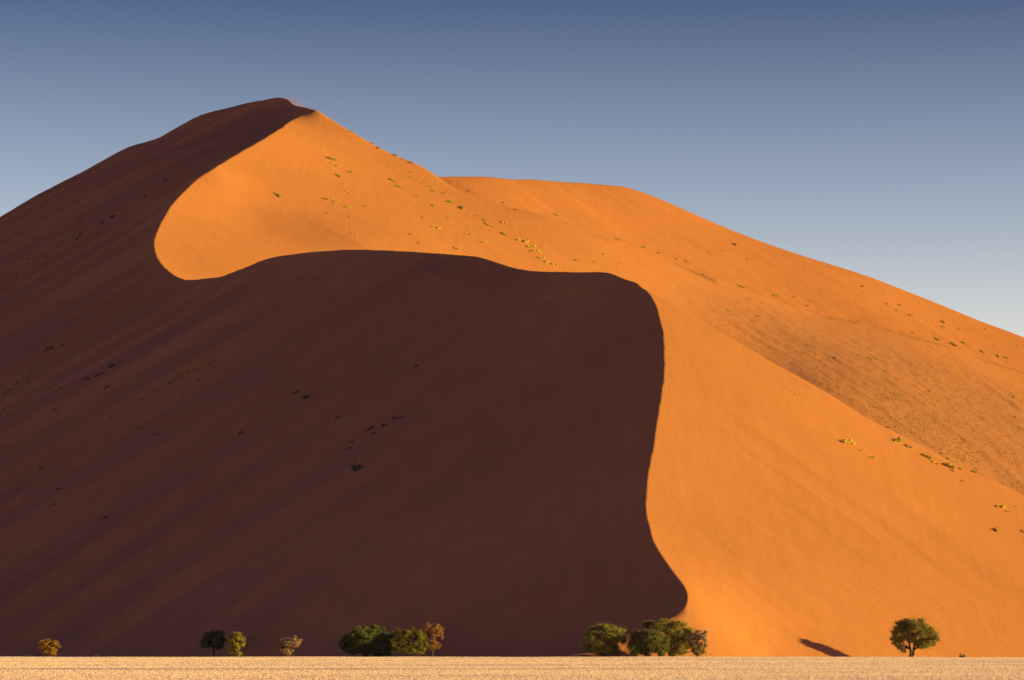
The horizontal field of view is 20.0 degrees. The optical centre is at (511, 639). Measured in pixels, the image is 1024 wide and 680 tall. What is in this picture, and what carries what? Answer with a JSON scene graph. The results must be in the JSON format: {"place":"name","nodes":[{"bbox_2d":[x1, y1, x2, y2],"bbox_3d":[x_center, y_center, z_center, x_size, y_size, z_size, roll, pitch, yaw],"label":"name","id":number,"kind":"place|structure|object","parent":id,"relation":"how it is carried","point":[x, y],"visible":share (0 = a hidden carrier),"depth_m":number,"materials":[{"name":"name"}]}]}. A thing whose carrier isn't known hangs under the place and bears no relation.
{"place":"outdoors","nodes":[
{"label":"outdoors","id":0,"kind":"place"},
{"bbox_2d":[0,97,1023,656],"bbox_3d":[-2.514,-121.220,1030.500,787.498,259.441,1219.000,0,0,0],"label":"sand dune","id":1,"kind":"structure","parent":0,"point":[560,457],"depth_m":629.17,"materials":[{"name":"orange sand"}]},
{"bbox_2d":[351,460,362,471],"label":"sand shrub","id":2,"kind":"object","parent":1,"relation":"on","point":[359,466],"visible":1,"depth_m":607.52,"materials":[{"name":"green plant"}]},
{"bbox_2d":[326,136,557,262],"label":"dry grass tufts","id":3,"kind":"object","parent":1,"relation":"on","point":[438,217],"visible":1,"depth_m":1158.36,"materials":[{"name":"plant"}]},
{"bbox_2d":[842,437,854,444],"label":"sand shrub","id":4,"kind":"object","parent":1,"relation":"on","point":[846,441],"visible":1,"depth_m":578.70,"materials":[{"name":"yellow plant"}]},
{"bbox_2d":[679,266,1023,491],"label":"dry grass tufts","id":5,"kind":"object","parent":1,"relation":"on","point":[919,402],"visible":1,"depth_m":1131.82,"materials":[{"name":"plant"}]},
{"bbox_2d":[894,437,902,441],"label":"sand shrub","id":6,"kind":"object","parent":1,"relation":"on","point":[899,439],"visible":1,"depth_m":593.05,"materials":[{"name":"yellow plant"}]},
{"bbox_2d":[921,452,931,459],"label":"sand shrub","id":7,"kind":"object","parent":1,"relation":"on","point":[925,455],"visible":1,"depth_m":589.54,"materials":[{"name":"yellow plant"}]},
{"bbox_2d":[942,462,954,468],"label":"sand shrub","id":8,"kind":"object","parent":1,"relation":"on","point":[946,464],"visible":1,"depth_m":588.15,"materials":[{"name":"yellow plant"}]},
{"bbox_2d":[0,656,1023,679],"bbox_3d":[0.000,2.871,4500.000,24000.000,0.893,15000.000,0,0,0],"label":"grassy plain","id":9,"kind":"structure","parent":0,"point":[439,675],"depth_m":248.32,"materials":[{"name":"plant"}]},
{"bbox_2d":[38,639,61,656],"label":"thorn bush","id":10,"kind":"object","parent":9,"relation":"on","point":[50,650],"visible":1,"depth_m":431.60,"materials":[{"name":"orange plant"}]},
{"bbox_2d":[200,630,226,656],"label":"acacia tree","id":11,"kind":"object","parent":9,"relation":"on","point":[212,638],"visible":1,"depth_m":521.39,"materials":[{"name":"green plant"}]},
{"bbox_2d":[226,631,244,656],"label":"thorn tree","id":12,"kind":"object","parent":9,"relation":"on","point":[238,643],"visible":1,"depth_m":433.75,"materials":[{"name":"yellow plant"}]},
{"bbox_2d":[276,636,301,656],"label":"thorn tree","id":13,"kind":"object","parent":9,"relation":"on","point":[287,643],"visible":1,"depth_m":433.44,"materials":[{"name":"brown plant"}]},
{"bbox_2d":[338,623,395,656],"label":"acacia tree","id":14,"kind":"object","parent":9,"relation":"on","point":[373,640],"visible":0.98,"depth_m":476.85,"materials":[{"name":"green plant"}]},
{"bbox_2d":[390,626,429,656],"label":"acacia tree","id":15,"kind":"object","parent":9,"relation":"on","point":[403,646],"visible":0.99,"depth_m":435.77,"materials":[{"name":"green plant"}]},
{"bbox_2d":[422,621,443,656],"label":"thorn tree","id":16,"kind":"object","parent":9,"relation":"on","point":[434,644],"visible":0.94,"depth_m":445.70,"materials":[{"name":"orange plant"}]},
{"bbox_2d":[579,622,628,656],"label":"acacia tree","id":17,"kind":"object","parent":9,"relation":"on","point":[605,634],"visible":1,"depth_m":426.45,"materials":[{"name":"green plant"}]},
{"bbox_2d":[624,628,671,656],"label":"acacia tree","id":18,"kind":"object","parent":9,"relation":"on","point":[656,641],"visible":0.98,"depth_m":424.64,"materials":[{"name":"green plant"}]},
{"bbox_2d":[641,618,705,656],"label":"acacia tree","id":19,"kind":"object","parent":9,"relation":"on","point":[677,638],"visible":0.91,"depth_m":429.79,"materials":[{"name":"green plant"}]},
{"bbox_2d":[686,628,708,656],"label":"thorn tree","id":20,"kind":"object","parent":9,"relation":"on","point":[696,645],"visible":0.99,"depth_m":426.79,"materials":[{"name":"brown plant"}]},
{"bbox_2d":[889,616,940,656],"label":"acacia tree","id":21,"kind":"object","parent":9,"relation":"on","point":[926,632],"visible":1,"depth_m":464.55,"materials":[{"name":"green plant"}]},
{"bbox_2d":[0,0,1023,336],"label":"sky","id":22,"kind":"structure","parent":0,"point":[881,140],"materials":[{"name":"blue"}]},
{"bbox_2d":[439,177,1023,371],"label":"dune","id":23,"kind":"structure","parent":0,"point":[640,220],"depth_m":1419.24,"materials":[{"name":"orange sand"}]}
]}

